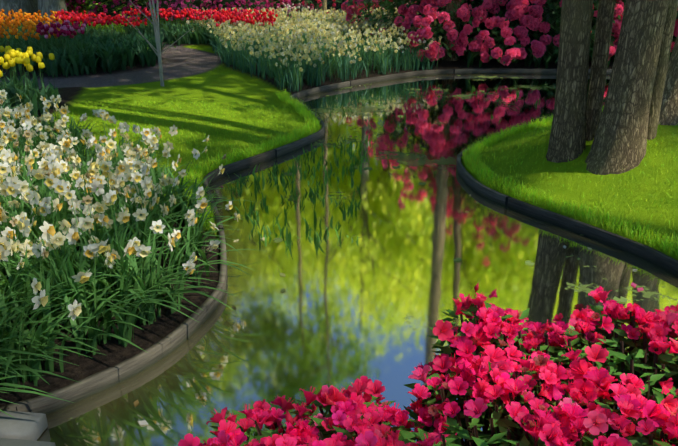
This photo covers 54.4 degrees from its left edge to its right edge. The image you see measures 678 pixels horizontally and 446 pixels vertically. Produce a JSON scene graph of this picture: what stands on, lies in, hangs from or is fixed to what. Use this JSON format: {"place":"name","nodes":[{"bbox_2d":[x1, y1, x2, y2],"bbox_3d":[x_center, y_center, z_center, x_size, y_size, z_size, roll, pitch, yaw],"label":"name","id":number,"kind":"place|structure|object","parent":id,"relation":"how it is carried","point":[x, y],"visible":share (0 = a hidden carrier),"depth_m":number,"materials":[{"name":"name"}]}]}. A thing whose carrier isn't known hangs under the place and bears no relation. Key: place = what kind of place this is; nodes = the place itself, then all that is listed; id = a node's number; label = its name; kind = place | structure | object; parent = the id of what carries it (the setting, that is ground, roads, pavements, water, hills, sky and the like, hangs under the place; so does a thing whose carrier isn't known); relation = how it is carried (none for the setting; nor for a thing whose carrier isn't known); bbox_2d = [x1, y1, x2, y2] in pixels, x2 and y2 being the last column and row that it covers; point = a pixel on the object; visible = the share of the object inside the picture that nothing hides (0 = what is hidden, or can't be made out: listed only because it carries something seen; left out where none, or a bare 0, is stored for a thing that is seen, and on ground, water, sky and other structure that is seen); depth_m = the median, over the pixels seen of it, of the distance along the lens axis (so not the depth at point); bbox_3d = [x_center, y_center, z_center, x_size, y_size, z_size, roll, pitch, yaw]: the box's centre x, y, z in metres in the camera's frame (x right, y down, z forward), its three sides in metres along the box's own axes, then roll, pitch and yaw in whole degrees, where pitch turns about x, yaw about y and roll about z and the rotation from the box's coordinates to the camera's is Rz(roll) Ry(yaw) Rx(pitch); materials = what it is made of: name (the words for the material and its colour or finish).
{"place":"outdoors","nodes":[
{"label":"outdoors","id":0,"kind":"place"},
{"bbox_2d":[0,401,18,410],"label":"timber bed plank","id":1,"kind":"object","parent":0,"point":[12,406],"visible":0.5,"depth_m":2.25,"materials":[{"name":"brown wood"}]},
{"bbox_2d":[0,8,677,406],"bbox_3d":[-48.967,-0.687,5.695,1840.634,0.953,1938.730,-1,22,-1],"label":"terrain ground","id":2,"kind":"structure","parent":0,"point":[198,74],"depth_m":5.31,"materials":[{"name":"green plant"}]},
{"bbox_2d":[0,0,37,23],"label":"trunk","id":3,"kind":"object","parent":2,"relation":"on","point":[26,6],"visible":0.38,"depth_m":15.33,"materials":[{"name":"grey plant"}]},
{"bbox_2d":[0,410,54,445],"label":"stone slab","id":4,"kind":"structure","parent":2,"relation":"on","point":[25,428],"depth_m":2.15,"materials":[{"name":"stone"}]},
{"bbox_2d":[0,45,60,120],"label":"yellow tulips","id":5,"kind":"object","parent":2,"relation":"on","point":[28,91],"visible":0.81,"depth_m":6.03,"materials":[{"name":"plant"}]},
{"bbox_2d":[0,9,64,72],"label":"orange tulips","id":6,"kind":"object","parent":2,"relation":"on","point":[11,31],"visible":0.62,"depth_m":9.44,"materials":[{"name":"orange plant"}]},
{"bbox_2d":[3,115,82,144],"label":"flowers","id":7,"kind":"object","parent":2,"relation":"on","point":[15,119],"visible":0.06,"depth_m":4.75,"materials":[{"name":"white plant"}]},
{"bbox_2d":[38,0,70,24],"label":"trunk","id":8,"kind":"object","parent":2,"relation":"on","point":[45,6],"visible":0.27,"depth_m":15.05,"materials":[{"name":"grey plant"}]},
{"bbox_2d":[32,20,96,77],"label":"purple tulips","id":9,"kind":"object","parent":2,"relation":"on","point":[60,63],"visible":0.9,"depth_m":8.33,"materials":[{"name":"plant"}]},
{"bbox_2d":[65,0,88,10],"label":"green shrub leaves","id":10,"kind":"object","parent":2,"relation":"on","point":[74,5],"visible":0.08,"depth_m":19.50,"materials":[{"name":"green plant"}]},
{"bbox_2d":[10,31,172,74],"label":"tulip leaves","id":11,"kind":"object","parent":2,"relation":"on","point":[112,52],"visible":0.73,"depth_m":8.95,"materials":[{"name":"green plant"}]},
{"bbox_2d":[66,0,148,20],"bbox_3d":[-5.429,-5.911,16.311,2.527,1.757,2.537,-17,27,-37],"label":"azalea hedge","id":12,"kind":"object","parent":2,"relation":"on","point":[109,8],"depth_m":16.02,"materials":[{"name":"pink plant"}]},
{"bbox_2d":[0,89,264,418],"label":"daffodils","id":13,"kind":"object","parent":2,"relation":"on","point":[115,221],"visible":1,"depth_m":2.86,"materials":[{"name":"white plant"}]},
{"bbox_2d":[123,0,193,85],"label":"lawn sapling","id":14,"kind":"object","parent":2,"relation":"on","point":[155,22],"depth_m":7.61,"materials":[{"name":"grey wood"}]},
{"bbox_2d":[51,7,277,45],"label":"red tulips","id":15,"kind":"object","parent":2,"relation":"on","point":[169,31],"visible":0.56,"depth_m":11.38,"materials":[{"name":"red plant"}]},
{"bbox_2d":[113,0,221,21],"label":"azalea hedge","id":16,"kind":"object","parent":2,"relation":"on","point":[196,3],"depth_m":15.51,"materials":[{"name":"plant"}]},
{"bbox_2d":[200,0,298,19],"bbox_3d":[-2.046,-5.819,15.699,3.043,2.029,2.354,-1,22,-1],"label":"tulips","id":17,"kind":"object","parent":2,"relation":"on","point":[224,5],"depth_m":15.39,"materials":[{"name":"plant"}]},
{"bbox_2d":[271,0,308,13],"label":"azalea hedge","id":18,"kind":"object","parent":2,"relation":"on","point":[295,1],"depth_m":15.81,"materials":[{"name":"plant"}]},
{"bbox_2d":[186,7,441,91],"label":"daffodils","id":19,"kind":"object","parent":2,"relation":"on","point":[282,53],"visible":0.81,"depth_m":9.14,"materials":[{"name":"plant"}]},
{"bbox_2d":[322,0,326,14],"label":"tree trunk","id":20,"kind":"object","parent":2,"relation":"on","point":[324,4],"visible":0.25,"depth_m":13.54,"materials":[{"name":"brown plant"}]},
{"bbox_2d":[0,69,677,413],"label":"timber edging","id":21,"kind":"object","parent":2,"relation":"on","point":[159,350],"visible":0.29,"depth_m":3.61,"materials":[{"name":"grey wood"}]},
{"bbox_2d":[274,2,407,17],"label":"pink tulips","id":22,"kind":"object","parent":2,"relation":"on","point":[299,5],"visible":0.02,"depth_m":14.54,"materials":[{"name":"plant"}]},
{"bbox_2d":[280,0,411,19],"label":"rhododendron","id":23,"kind":"object","parent":2,"relation":"on","point":[338,3],"depth_m":14.25,"materials":[{"name":"plant"}]},
{"bbox_2d":[54,90,677,259],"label":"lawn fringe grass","id":24,"kind":"structure","parent":2,"relation":"on","point":[311,118],"depth_m":4.96,"materials":[{"name":"green plant"}]},
{"bbox_2d":[443,0,460,60],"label":"tree trunk","id":25,"kind":"object","parent":2,"relation":"on","point":[447,57],"visible":0.4,"depth_m":9.73,"materials":[{"name":"brown plant"}]},
{"bbox_2d":[341,0,677,65],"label":"rhododendron","id":26,"kind":"object","parent":2,"relation":"on","point":[517,9],"depth_m":9.40,"materials":[{"name":"pink plant"}]},
{"bbox_2d":[461,41,674,68],"bbox_3d":[4.594,-2.567,9.851,5.720,0.393,1.532,-1,22,-1],"label":"bush","id":27,"kind":"object","parent":2,"relation":"on","point":[470,60],"visible":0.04,"depth_m":9.61,"materials":[{"name":"pink plant"}]},
{"bbox_2d":[546,0,592,162],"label":"tree trunk","id":28,"kind":"object","parent":2,"relation":"on","point":[567,140],"visible":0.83,"depth_m":4.35,"materials":[{"name":"plant"}]},
{"bbox_2d":[586,0,614,140],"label":"tree trunk","id":29,"kind":"object","parent":2,"relation":"on","point":[601,48],"visible":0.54,"depth_m":4.43,"materials":[{"name":"brown wood"}]},
{"bbox_2d":[585,0,668,174],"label":"tree trunk","id":30,"kind":"object","parent":2,"relation":"on","point":[619,145],"visible":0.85,"depth_m":4.11,"materials":[{"name":"brown plant"}]},
{"bbox_2d":[613,0,677,51],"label":"rhododendron","id":31,"kind":"object","parent":2,"relation":"on","point":[675,30],"depth_m":9.54,"materials":[{"name":"plant"}]},
{"bbox_2d":[647,0,677,139],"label":"tree trunk","id":32,"kind":"object","parent":2,"relation":"on","point":[660,78],"visible":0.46,"depth_m":4.26,"materials":[{"name":"wood"}]},
{"bbox_2d":[658,35,677,124],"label":"tree trunk","id":33,"kind":"object","parent":2,"relation":"on","point":[669,111],"visible":0.35,"depth_m":4.66,"materials":[{"name":"brown wood"}]},
{"bbox_2d":[37,74,677,445],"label":"pond","id":34,"kind":"structure","parent":0,"point":[372,303],"depth_m":3.40,"materials":[{"name":"green liquid"}]},
{"bbox_2d":[133,75,643,424],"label":"water plants","id":35,"kind":"object","parent":34,"relation":"on","point":[317,238],"visible":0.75,"depth_m":4.53,"materials":[{"name":"green plant"}]},
{"bbox_2d":[178,283,677,445],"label":"azalea bush","id":36,"kind":"object","parent":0,"point":[629,398],"depth_m":1.01,"materials":[{"name":"pink plant"}]}
]}

